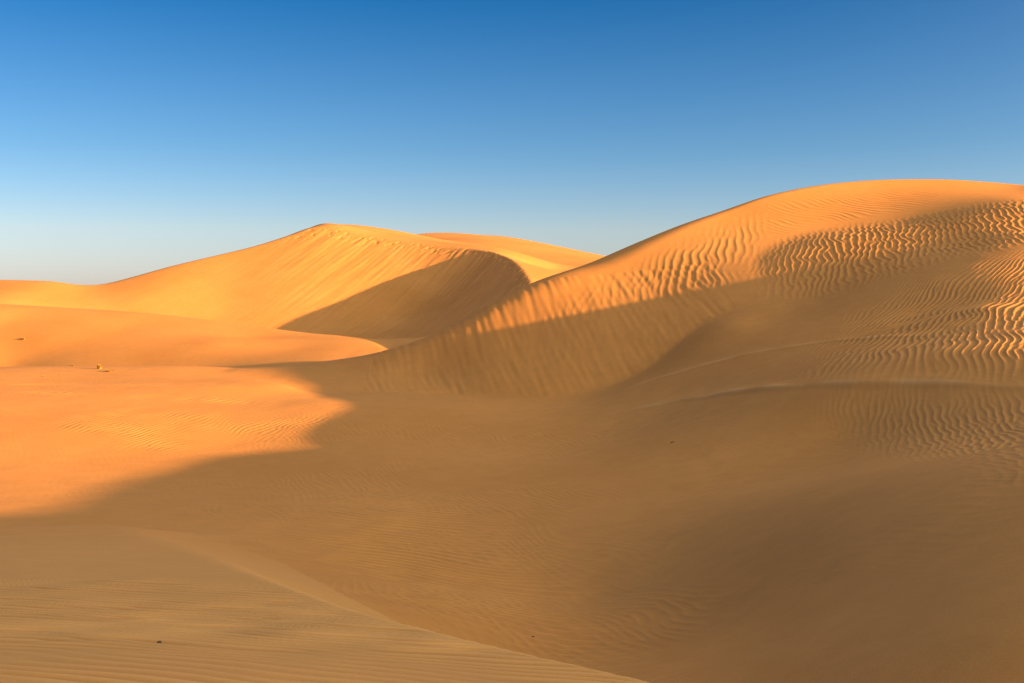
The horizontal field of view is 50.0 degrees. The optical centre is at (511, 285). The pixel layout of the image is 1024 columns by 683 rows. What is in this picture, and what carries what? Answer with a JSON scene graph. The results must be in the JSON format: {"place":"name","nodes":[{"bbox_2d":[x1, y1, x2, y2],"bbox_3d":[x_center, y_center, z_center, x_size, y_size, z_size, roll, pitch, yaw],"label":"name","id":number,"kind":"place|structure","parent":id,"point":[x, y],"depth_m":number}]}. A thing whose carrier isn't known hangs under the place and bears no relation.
{"place":"outdoors","nodes":[
{"label":"outdoors","id":0,"kind":"place"},
{"bbox_2d":[0,304,384,366],"bbox_3d":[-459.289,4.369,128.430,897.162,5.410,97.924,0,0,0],"label":"sand dune","id":1,"kind":"structure","parent":0,"point":[58,336],"depth_m":95.27},
{"bbox_2d":[0,223,569,338],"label":"sand dune","id":2,"kind":"structure","parent":0,"point":[361,281],"depth_m":128.05},
{"bbox_2d":[0,525,648,682],"bbox_3d":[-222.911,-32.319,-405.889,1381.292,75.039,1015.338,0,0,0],"label":"sand dune","id":3,"kind":"structure","parent":0,"point":[96,604],"depth_m":7.01},
{"bbox_2d":[417,233,604,271],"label":"sand dune","id":4,"kind":"structure","parent":0,"point":[571,258],"depth_m":166.76},
{"bbox_2d":[0,203,1023,682],"bbox_3d":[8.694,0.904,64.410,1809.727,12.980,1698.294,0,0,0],"label":"ground","id":5,"kind":"structure","parent":0,"point":[826,485],"depth_m":23.70},
{"bbox_2d":[0,0,1023,284],"label":"sky","id":6,"kind":"structure","parent":0,"point":[138,137]},
{"bbox_2d":[229,179,1023,395],"bbox_3d":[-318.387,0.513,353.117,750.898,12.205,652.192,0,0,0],"label":"sand dune","id":7,"kind":"structure","parent":0,"point":[627,312],"depth_m":47.00}
]}

